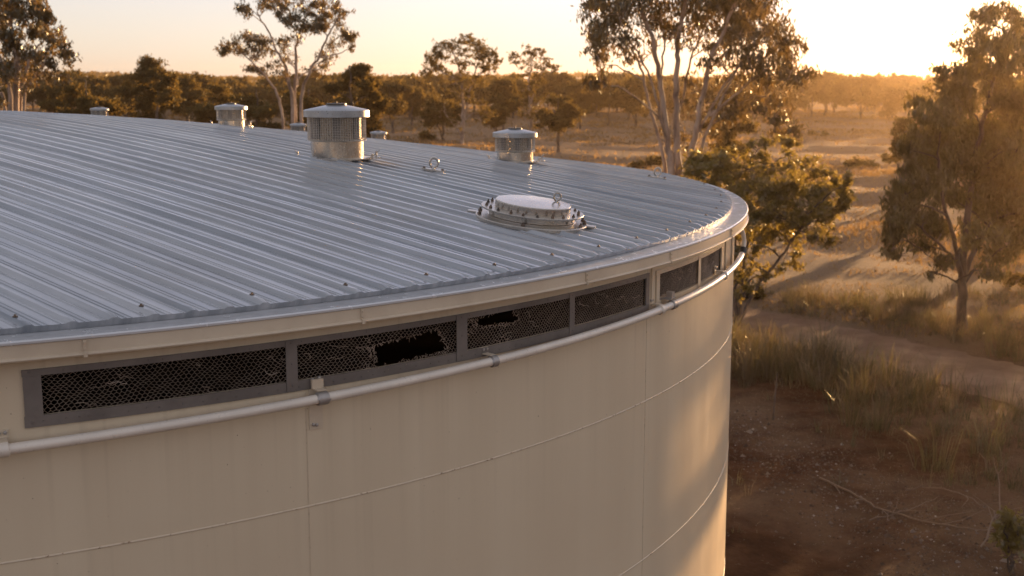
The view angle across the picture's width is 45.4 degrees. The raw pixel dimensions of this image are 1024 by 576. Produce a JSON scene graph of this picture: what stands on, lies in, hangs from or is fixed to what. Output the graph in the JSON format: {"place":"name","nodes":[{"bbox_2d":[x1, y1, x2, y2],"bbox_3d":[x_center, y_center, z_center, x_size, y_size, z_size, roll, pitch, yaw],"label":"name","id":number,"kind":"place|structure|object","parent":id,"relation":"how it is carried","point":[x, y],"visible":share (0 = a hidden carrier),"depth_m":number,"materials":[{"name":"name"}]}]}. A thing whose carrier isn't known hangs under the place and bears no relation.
{"place":"outdoors","nodes":[
{"label":"outdoors","id":0,"kind":"place"},
{"bbox_2d":[0,100,1023,575],"bbox_3d":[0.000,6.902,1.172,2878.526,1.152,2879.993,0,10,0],"label":"ground","id":1,"kind":"structure","parent":0,"point":[754,538],"depth_m":24.39,"materials":[{"name":"soil"}]},
{"bbox_2d":[0,87,26,107],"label":"tree","id":2,"kind":"object","parent":1,"relation":"on","point":[4,91],"visible":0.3,"depth_m":213.76,"materials":[{"name":"brown plant"}]},
{"bbox_2d":[19,82,36,111],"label":"tree","id":3,"kind":"object","parent":1,"relation":"on","point":[29,100],"visible":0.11,"depth_m":269.43,"materials":[{"name":"green plant"}]},
{"bbox_2d":[0,0,82,110],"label":"gum tree","id":4,"kind":"object","parent":1,"relation":"on","point":[11,11],"visible":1,"depth_m":47.83,"materials":[{"name":"green plant"}]},
{"bbox_2d":[32,92,59,103],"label":"tree","id":5,"kind":"object","parent":1,"relation":"on","point":[39,98],"visible":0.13,"depth_m":219.64,"materials":[{"name":"green plant"}]},
{"bbox_2d":[38,77,84,112],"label":"paddock tree","id":6,"kind":"object","parent":1,"relation":"on","point":[50,105],"visible":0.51,"depth_m":147.04,"materials":[{"name":"green plant"}]},
{"bbox_2d":[29,68,97,99],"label":"tree","id":7,"kind":"object","parent":1,"relation":"on","point":[71,73],"visible":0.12,"depth_m":218.79,"materials":[{"name":"green plant"}]},
{"bbox_2d":[55,72,117,98],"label":"tree","id":8,"kind":"object","parent":1,"relation":"on","point":[101,86],"visible":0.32,"depth_m":215.52,"materials":[{"name":"green plant"}]},
{"bbox_2d":[55,79,129,115],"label":"paddock tree","id":9,"kind":"object","parent":1,"relation":"on","point":[86,102],"visible":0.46,"depth_m":102.97,"materials":[{"name":"green plant"}]},
{"bbox_2d":[105,74,130,87],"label":"tree","id":10,"kind":"object","parent":1,"relation":"on","point":[116,80],"visible":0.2,"depth_m":246.51,"materials":[{"name":"green plant"}]},
{"bbox_2d":[107,84,137,117],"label":"paddock tree","id":11,"kind":"object","parent":1,"relation":"on","point":[127,101],"visible":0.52,"depth_m":172.05,"materials":[{"name":"green plant"}]},
{"bbox_2d":[115,53,182,118],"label":"paddock tree","id":12,"kind":"object","parent":1,"relation":"on","point":[150,70],"visible":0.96,"depth_m":124.65,"materials":[{"name":"green plant"}]},
{"bbox_2d":[131,81,185,118],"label":"paddock tree","id":13,"kind":"object","parent":1,"relation":"on","point":[173,106],"visible":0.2,"depth_m":129.23,"materials":[{"name":"green plant"}]},
{"bbox_2d":[169,73,208,121],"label":"paddock tree","id":14,"kind":"object","parent":1,"relation":"on","point":[187,84],"visible":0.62,"depth_m":161.65,"materials":[{"name":"green plant"}]},
{"bbox_2d":[177,71,237,115],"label":"tree","id":15,"kind":"object","parent":1,"relation":"on","point":[205,80],"visible":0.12,"depth_m":209.31,"materials":[{"name":"green plant"}]},
{"bbox_2d":[181,82,238,123],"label":"paddock tree","id":16,"kind":"object","parent":1,"relation":"on","point":[205,112],"visible":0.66,"depth_m":137.06,"materials":[{"name":"green plant"}]},
{"bbox_2d":[219,78,250,102],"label":"tree","id":17,"kind":"object","parent":1,"relation":"on","point":[230,82],"visible":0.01,"depth_m":241.12,"materials":[{"name":"green plant"}]},
{"bbox_2d":[222,75,254,84],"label":"tree","id":18,"kind":"object","parent":1,"relation":"on","point":[245,79],"visible":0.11,"depth_m":303.62,"materials":[{"name":"green plant"}]},
{"bbox_2d":[222,80,266,102],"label":"tree","id":19,"kind":"object","parent":1,"relation":"on","point":[242,88],"visible":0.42,"depth_m":226.52,"materials":[{"name":"green plant"}]},
{"bbox_2d":[227,89,286,128],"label":"paddock tree","id":20,"kind":"object","parent":1,"relation":"on","point":[257,109],"visible":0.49,"depth_m":103.64,"materials":[{"name":"green plant"}]},
{"bbox_2d":[258,80,286,116],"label":"tree","id":21,"kind":"object","parent":1,"relation":"on","point":[268,88],"visible":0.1,"depth_m":229.97,"materials":[{"name":"green plant"}]},
{"bbox_2d":[256,70,310,111],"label":"tree","id":22,"kind":"object","parent":1,"relation":"on","point":[274,81],"visible":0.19,"depth_m":250.17,"materials":[{"name":"green plant"}]},
{"bbox_2d":[212,0,359,129],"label":"gum tree","id":23,"kind":"object","parent":1,"relation":"on","point":[316,26],"visible":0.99,"depth_m":56.80,"materials":[{"name":"green plant"}]},
{"bbox_2d":[267,83,310,114],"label":"tree","id":24,"kind":"object","parent":1,"relation":"on","point":[271,92],"visible":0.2,"depth_m":216.11,"materials":[{"name":"green plant"}]},
{"bbox_2d":[278,88,331,131],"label":"paddock tree","id":25,"kind":"object","parent":1,"relation":"on","point":[309,102],"visible":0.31,"depth_m":107.78,"materials":[{"name":"green plant"}]},
{"bbox_2d":[302,73,335,85],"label":"tree","id":26,"kind":"object","parent":1,"relation":"on","point":[314,81],"visible":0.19,"depth_m":253.06,"materials":[{"name":"green plant"}]},
{"bbox_2d":[299,77,338,103],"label":"tree","id":27,"kind":"object","parent":1,"relation":"on","point":[318,92],"visible":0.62,"depth_m":217.71,"materials":[{"name":"green plant"}]},
{"bbox_2d":[322,62,383,137],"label":"paddock tree","id":28,"kind":"object","parent":1,"relation":"on","point":[354,73],"visible":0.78,"depth_m":88.24,"materials":[{"name":"green plant"}]},
{"bbox_2d":[333,76,394,137],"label":"paddock tree","id":29,"kind":"object","parent":1,"relation":"on","point":[373,120],"visible":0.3,"depth_m":96.08,"materials":[{"name":"green plant"}]},
{"bbox_2d":[0,110,748,575],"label":"water tank","id":30,"kind":"object","parent":1,"relation":"on","point":[156,270],"visible":0.91,"depth_m":7.96,"materials":[{"name":"metal"}]},
{"bbox_2d":[90,106,108,115],"bbox_3d":[-6.334,-2.639,18.824,0.293,0.307,0.293,0,10,0],"label":"roof ventilator","id":31,"kind":"object","parent":30,"relation":"on","point":[99,110],"visible":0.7,"depth_m":18.71,"materials":[{"name":"metal"}]},
{"bbox_2d":[210,102,252,126],"bbox_3d":[-3.628,-2.186,15.742,0.471,0.400,0.425,-8,13,-40],"label":"roof ventilator","id":32,"kind":"object","parent":30,"relation":"on","point":[232,114],"visible":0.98,"depth_m":15.61,"materials":[{"name":"metal"}]},
{"bbox_2d":[290,122,306,130],"bbox_3d":[-3.564,-2.615,20.451,0.293,0.307,0.293,0,10,0],"label":"roof ventilator","id":33,"kind":"object","parent":30,"relation":"on","point":[298,126],"visible":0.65,"depth_m":20.35,"materials":[{"name":"metal"}]},
{"bbox_2d":[295,101,380,161],"bbox_3d":[-1.698,-1.511,12.041,0.724,0.637,0.665,6,11,32],"label":"roof ventilator","id":34,"kind":"object","parent":30,"relation":"on","point":[335,130],"visible":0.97,"depth_m":11.84,"materials":[{"name":"metal"}]},
{"bbox_2d":[0,229,746,457],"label":"pipe","id":35,"kind":"object","parent":30,"relation":"attached to","point":[317,398],"depth_m":6.91,"materials":[{"name":"paint"}]},
{"bbox_2d":[370,130,386,139],"bbox_3d":[-2.229,-2.485,20.473,0.293,0.307,0.293,0,10,0],"label":"roof ventilator","id":36,"kind":"object","parent":30,"relation":"on","point":[378,134],"visible":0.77,"depth_m":20.37,"materials":[{"name":"metal"}]},
{"bbox_2d":[421,157,444,171],"bbox_3d":[-0.759,-1.186,11.798,0.222,0.156,0.081,2,10,14],"label":"lifting eye","id":37,"kind":"object","parent":30,"relation":"attached to","point":[432,168],"visible":1,"depth_m":11.78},
{"bbox_2d":[487,127,544,163],"bbox_3d":[0.058,-1.635,14.276,0.590,0.485,0.538,6,11,31],"label":"roof ventilator","id":38,"kind":"object","parent":30,"relation":"on","point":[514,145],"visible":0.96,"depth_m":14.11,"materials":[{"name":"metal"}]},
{"bbox_2d":[467,192,595,233],"bbox_3d":[0.161,-0.616,9.540,1.010,0.281,0.880,6,13,-1],"label":"access hatch","id":39,"kind":"object","parent":30,"relation":"attached to","point":[528,213],"visible":1,"depth_m":9.31,"materials":[{"name":"metal"}]},
{"bbox_2d":[647,167,665,178],"bbox_3d":[1.679,-1.326,14.199,0.216,0.152,0.079,2,10,14],"label":"lifting eye","id":40,"kind":"object","parent":30,"relation":"attached to","point":[657,175],"visible":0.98,"depth_m":14.19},
{"bbox_2d":[372,78,414,132],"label":"paddock tree","id":41,"kind":"object","parent":1,"relation":"on","point":[396,90],"visible":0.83,"depth_m":161.97,"materials":[{"name":"green plant"}]},
{"bbox_2d":[382,74,421,114],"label":"tree","id":42,"kind":"object","parent":1,"relation":"on","point":[404,78],"visible":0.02,"depth_m":238.06,"materials":[{"name":"green plant"}]},
{"bbox_2d":[384,73,420,79],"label":"tree","id":43,"kind":"object","parent":1,"relation":"on","point":[400,76],"visible":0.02,"depth_m":312.91,"materials":[{"name":"green plant"}]},
{"bbox_2d":[401,85,428,125],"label":"paddock tree","id":44,"kind":"object","parent":1,"relation":"on","point":[417,98],"visible":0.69,"depth_m":181.06,"materials":[{"name":"green plant"}]},
{"bbox_2d":[400,73,438,119],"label":"tree","id":45,"kind":"object","parent":1,"relation":"on","point":[425,86],"visible":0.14,"depth_m":215.34,"materials":[{"name":"green plant"}]},
{"bbox_2d":[418,130,436,139],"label":"paddock shrub","id":46,"kind":"object","parent":1,"relation":"on","point":[423,134],"visible":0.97,"depth_m":139.03,"materials":[{"name":"green plant"}]},
{"bbox_2d":[420,74,448,87],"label":"tree","id":47,"kind":"object","parent":1,"relation":"on","point":[436,80],"visible":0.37,"depth_m":270.33,"materials":[{"name":"green plant"}]},
{"bbox_2d":[418,94,465,140],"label":"paddock tree","id":48,"kind":"object","parent":1,"relation":"on","point":[426,114],"visible":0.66,"depth_m":137.40,"materials":[{"name":"green plant"}]},
{"bbox_2d":[434,82,467,113],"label":"tree","id":49,"kind":"object","parent":1,"relation":"on","point":[443,86],"visible":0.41,"depth_m":228.09,"materials":[{"name":"green plant"}]},
{"bbox_2d":[445,70,476,104],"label":"tree","id":50,"kind":"object","parent":1,"relation":"on","point":[455,75],"visible":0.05,"depth_m":287.08,"materials":[{"name":"green plant"}]},
{"bbox_2d":[419,32,503,144],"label":"paddock tree","id":51,"kind":"object","parent":1,"relation":"on","point":[482,53],"visible":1,"depth_m":132.90,"materials":[{"name":"green plant"}]},
{"bbox_2d":[452,75,492,115],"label":"tree","id":52,"kind":"object","parent":1,"relation":"on","point":[479,94],"visible":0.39,"depth_m":233.53,"materials":[{"name":"green plant"}]},
{"bbox_2d":[21,70,924,85],"bbox_3d":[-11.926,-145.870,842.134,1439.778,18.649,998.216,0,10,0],"label":"distant woodland","id":53,"kind":"object","parent":1,"relation":"on","point":[254,81],"visible":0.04,"depth_m":991.90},
{"bbox_2d":[483,104,510,131],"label":"paddock tree","id":54,"kind":"object","parent":1,"relation":"on","point":[495,121],"visible":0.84,"depth_m":147.90,"materials":[{"name":"green plant"}]},
{"bbox_2d":[484,72,520,113],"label":"tree","id":55,"kind":"object","parent":1,"relation":"on","point":[514,76],"visible":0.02,"depth_m":254.88,"materials":[{"name":"green plant"}]},
{"bbox_2d":[481,77,525,129],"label":"paddock tree","id":56,"kind":"object","parent":1,"relation":"on","point":[502,89],"visible":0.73,"depth_m":167.18,"materials":[{"name":"green plant"}]},
{"bbox_2d":[0,104,1023,337],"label":"paddock grass","id":57,"kind":"structure","parent":1,"relation":"on","point":[841,168],"depth_m":130.52,"materials":[{"name":"plant"}]},
{"bbox_2d":[482,77,547,118],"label":"tree","id":58,"kind":"object","parent":1,"relation":"on","point":[519,83],"visible":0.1,"depth_m":213.60,"materials":[{"name":"green plant"}]},
{"bbox_2d":[506,43,561,148],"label":"paddock tree","id":59,"kind":"object","parent":1,"relation":"on","point":[528,91],"visible":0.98,"depth_m":114.56,"materials":[{"name":"green plant"}]},
{"bbox_2d":[523,69,569,111],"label":"tree","id":60,"kind":"object","parent":1,"relation":"on","point":[550,73],"visible":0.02,"depth_m":228.16,"materials":[{"name":"green plant"}]},
{"bbox_2d":[530,94,586,152],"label":"paddock tree","id":61,"kind":"object","parent":1,"relation":"on","point":[565,115],"visible":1,"depth_m":114.10,"materials":[{"name":"green plant"}]},
{"bbox_2d":[534,72,595,106],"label":"tree","id":62,"kind":"object","parent":1,"relation":"on","point":[556,81],"visible":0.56,"depth_m":221.01,"materials":[{"name":"green plant"}]},
{"bbox_2d":[554,78,604,128],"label":"paddock tree","id":63,"kind":"object","parent":1,"relation":"on","point":[582,98],"visible":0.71,"depth_m":170.98,"materials":[{"name":"green plant"}]},
{"bbox_2d":[596,79,622,125],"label":"paddock tree","id":64,"kind":"object","parent":1,"relation":"on","point":[602,101],"visible":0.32,"depth_m":187.02,"materials":[{"name":"green plant"}]},
{"bbox_2d":[594,68,634,111],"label":"tree","id":65,"kind":"object","parent":1,"relation":"on","point":[617,75],"visible":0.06,"depth_m":255.89,"materials":[{"name":"green plant"}]},
{"bbox_2d":[627,159,642,167],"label":"paddock shrub","id":66,"kind":"object","parent":1,"relation":"on","point":[636,164],"visible":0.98,"depth_m":98.19,"materials":[{"name":"green plant"}]},
{"bbox_2d":[606,72,666,118],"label":"tree","id":67,"kind":"object","parent":1,"relation":"on","point":[653,77],"visible":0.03,"depth_m":211.91,"materials":[{"name":"green plant"}]},
{"bbox_2d":[607,75,668,126],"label":"paddock tree","id":68,"kind":"object","parent":1,"relation":"on","point":[625,101],"visible":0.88,"depth_m":176.11,"materials":[{"name":"green plant"}]},
{"bbox_2d":[639,155,666,166],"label":"paddock shrub","id":69,"kind":"object","parent":1,"relation":"on","point":[651,160],"visible":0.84,"depth_m":99.70,"materials":[{"name":"green plant"}]},
{"bbox_2d":[650,79,690,119],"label":"tree","id":70,"kind":"object","parent":1,"relation":"on","point":[669,90],"visible":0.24,"depth_m":214.38,"materials":[{"name":"green plant"}]},
{"bbox_2d":[670,79,708,116],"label":"tree","id":71,"kind":"object","parent":1,"relation":"on","point":[683,112],"visible":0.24,"depth_m":233.39,"materials":[{"name":"green plant"}]},
{"bbox_2d":[570,0,820,176],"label":"gum tree","id":72,"kind":"object","parent":1,"relation":"on","point":[740,29],"visible":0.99,"depth_m":39.04,"materials":[{"name":"green plant"}]},
{"bbox_2d":[699,80,723,102],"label":"tree","id":73,"kind":"object","parent":1,"relation":"on","point":[713,87],"visible":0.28,"depth_m":231.10,"materials":[{"name":"green plant"}]},
{"bbox_2d":[702,97,762,189],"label":"paddock tree","id":74,"kind":"object","parent":1,"relation":"on","point":[728,137],"visible":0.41,"depth_m":73.80,"materials":[{"name":"green plant"}]},
{"bbox_2d":[722,76,775,110],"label":"tree","id":75,"kind":"object","parent":1,"relation":"on","point":[748,89],"visible":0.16,"depth_m":226.16,"materials":[{"name":"green plant"}]},
{"bbox_2d":[737,285,766,299],"bbox_3d":[7.605,0.162,39.370,1.060,0.706,0.941,0,10,0],"label":"paddock shrub","id":76,"kind":"object","parent":1,"relation":"on","point":[761,294],"visible":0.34,"depth_m":39.16,"materials":[{"name":"green plant"}]},
{"bbox_2d":[677,133,858,325],"bbox_3d":[7.434,-1.629,34.946,5.610,5.547,4.835,0,10,0],"label":"acacia bush","id":77,"kind":"object","parent":1,"relation":"on","point":[717,164],"visible":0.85,"depth_m":34.42,"materials":[{"name":"green plant"}]},
{"bbox_2d":[772,373,777,419],"bbox_3d":[5.478,2.307,25.519,0.099,1.102,0.046,-2,10,-13],"label":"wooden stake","id":78,"kind":"object","parent":1,"relation":"on","point":[774,397],"visible":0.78,"depth_m":25.49,"materials":[{"name":"brown wood"}]},
{"bbox_2d":[762,84,811,119],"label":"tree","id":79,"kind":"object","parent":1,"relation":"on","point":[801,101],"visible":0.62,"depth_m":212.21,"materials":[{"name":"green plant"}]},
{"bbox_2d":[779,69,837,116],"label":"tree","id":80,"kind":"object","parent":1,"relation":"on","point":[813,87],"visible":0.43,"depth_m":228.31,"materials":[{"name":"green plant"}]},
{"bbox_2d":[811,69,843,115],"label":"paddock tree","id":81,"kind":"object","parent":1,"relation":"on","point":[833,75],"visible":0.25,"depth_m":230.33,"materials":[{"name":"green plant"}]},
{"bbox_2d":[843,159,864,167],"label":"paddock shrub","id":82,"kind":"object","parent":1,"relation":"on","point":[853,163],"visible":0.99,"depth_m":95.51,"materials":[{"name":"green plant"}]},
{"bbox_2d":[822,71,905,117],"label":"tree","id":83,"kind":"object","parent":1,"relation":"on","point":[865,90],"visible":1,"depth_m":215.89,"materials":[{"name":"green plant"}]},
{"bbox_2d":[850,154,880,166],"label":"paddock shrub","id":84,"kind":"object","parent":1,"relation":"on","point":[868,163],"visible":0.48,"depth_m":99.64,"materials":[{"name":"green plant"}]},
{"bbox_2d":[850,71,884,109],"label":"tree","id":85,"kind":"object","parent":1,"relation":"on","point":[877,75],"visible":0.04,"depth_m":289.78,"materials":[{"name":"green plant"}]},
{"bbox_2d":[727,406,1023,575],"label":"gravel","id":86,"kind":"structure","parent":1,"relation":"on","point":[812,491],"depth_m":20.53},
{"bbox_2d":[727,282,1023,574],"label":"dry grass","id":87,"kind":"structure","parent":1,"relation":"on","point":[895,416],"depth_m":24.69,"materials":[{"name":"plant"}]},
{"bbox_2d":[730,275,1023,570],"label":"rank grass","id":88,"kind":"structure","parent":1,"relation":"on","point":[922,386],"depth_m":28.11,"materials":[{"name":"plant"}]},
{"bbox_2d":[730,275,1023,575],"bbox_3d":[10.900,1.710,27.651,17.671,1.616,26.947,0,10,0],"label":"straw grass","id":89,"kind":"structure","parent":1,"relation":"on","point":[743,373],"depth_m":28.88,"materials":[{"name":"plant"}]},
{"bbox_2d":[874,80,897,112],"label":"tree","id":90,"kind":"object","parent":1,"relation":"on","point":[886,84],"depth_m":253.26,"materials":[{"name":"green plant"}]},
{"bbox_2d":[880,152,898,164],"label":"paddock shrub","id":91,"kind":"object","parent":1,"relation":"on","point":[884,156],"visible":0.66,"depth_m":102.44,"materials":[{"name":"green plant"}]},
{"bbox_2d":[875,84,907,117],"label":"tree","id":92,"kind":"object","parent":1,"relation":"on","point":[892,109],"visible":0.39,"depth_m":220.84,"materials":[{"name":"green plant"}]},
{"bbox_2d":[888,116,912,179],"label":"paddock tree","id":93,"kind":"object","parent":1,"relation":"on","point":[900,122],"visible":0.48,"depth_m":69.50,"materials":[{"name":"green plant"}]},
{"bbox_2d":[869,497,936,520],"bbox_3d":[6.475,3.619,19.876,1.474,0.214,0.626,-3,10,-17],"label":"fallen branch","id":94,"kind":"object","parent":1,"relation":"on","point":[898,511],"visible":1,"depth_m":19.76,"materials":[{"name":"brown"}]},
{"bbox_2d":[880,72,925,111],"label":"tree","id":95,"kind":"object","parent":1,"relation":"on","point":[901,79],"visible":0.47,"depth_m":261.91,"materials":[{"name":"green plant"}]},
{"bbox_2d":[819,477,993,530],"bbox_3d":[6.595,3.586,19.693,4.265,0.366,1.514,8,12,39],"label":"fallen branch","id":96,"kind":"object","parent":1,"relation":"on","point":[851,492],"visible":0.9,"depth_m":19.64,"materials":[{"name":"brown"}]},
{"bbox_2d":[892,81,941,118],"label":"tree","id":97,"kind":"object","parent":1,"relation":"on","point":[911,92],"visible":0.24,"depth_m":216.17,"materials":[{"name":"green plant"}]},
{"bbox_2d":[906,108,960,212],"bbox_3d":[21.454,-6.147,61.864,2.995,5.825,3.092,0,10,0],"label":"spreading tree","id":98,"kind":"object","parent":1,"relation":"on","point":[940,169],"visible":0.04,"depth_m":61.39,"materials":[{"name":"green plant"}]},
{"bbox_2d":[905,75,981,102],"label":"tree","id":99,"kind":"object","parent":1,"relation":"on","point":[915,88],"visible":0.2,"depth_m":214.05,"materials":[{"name":"green plant"}]},
{"bbox_2d":[876,0,1023,332],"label":"spreading tree","id":100,"kind":"object","parent":1,"relation":"on","point":[980,149],"visible":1,"depth_m":33.09,"materials":[{"name":"green plant"}]},
{"bbox_2d":[906,483,1021,527],"bbox_3d":[7.664,3.509,20.133,1.237,0.334,2.417,-2,10,-12],"label":"fallen branch","id":101,"kind":"object","parent":1,"relation":"on","point":[959,493],"visible":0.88,"depth_m":20.50,"materials":[{"name":"brown"}]},
{"bbox_2d":[948,103,1022,262],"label":"spreading tree","id":102,"kind":"object","parent":1,"relation":"on","point":[1000,115],"depth_m":46.26,"materials":[{"name":"green plant"}]},
{"bbox_2d":[976,455,1023,547],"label":"fallen branch","id":103,"kind":"object","parent":1,"relation":"on","point":[990,526],"visible":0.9,"depth_m":19.19,"materials":[{"name":"brown"}]},
{"bbox_2d":[976,109,1023,247],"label":"spreading tree","id":104,"kind":"object","parent":1,"relation":"on","point":[997,112],"visible":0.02,"depth_m":41.01,"materials":[{"name":"green plant"}]},
{"bbox_2d":[988,502,1023,573],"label":"shrub","id":105,"kind":"object","parent":1,"relation":"on","point":[1010,533],"visible":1,"depth_m":17.51,"materials":[{"name":"green plant"}]},
{"bbox_2d":[997,271,1023,287],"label":"paddock shrub","id":106,"kind":"object","parent":1,"relation":"on","point":[1014,279],"visible":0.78,"depth_m":41.68,"materials":[{"name":"green plant"}]},
{"bbox_2d":[0,0,1023,78],"label":"sky","id":107,"kind":"structure","parent":0,"point":[886,37],"materials":[{"name":"white"}]},
{"bbox_2d":[732,307,1023,408],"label":"dirt road","id":108,"kind":"structure","parent":0,"point":[975,367],"depth_m":31.64,"materials":[{"name":"soil"}]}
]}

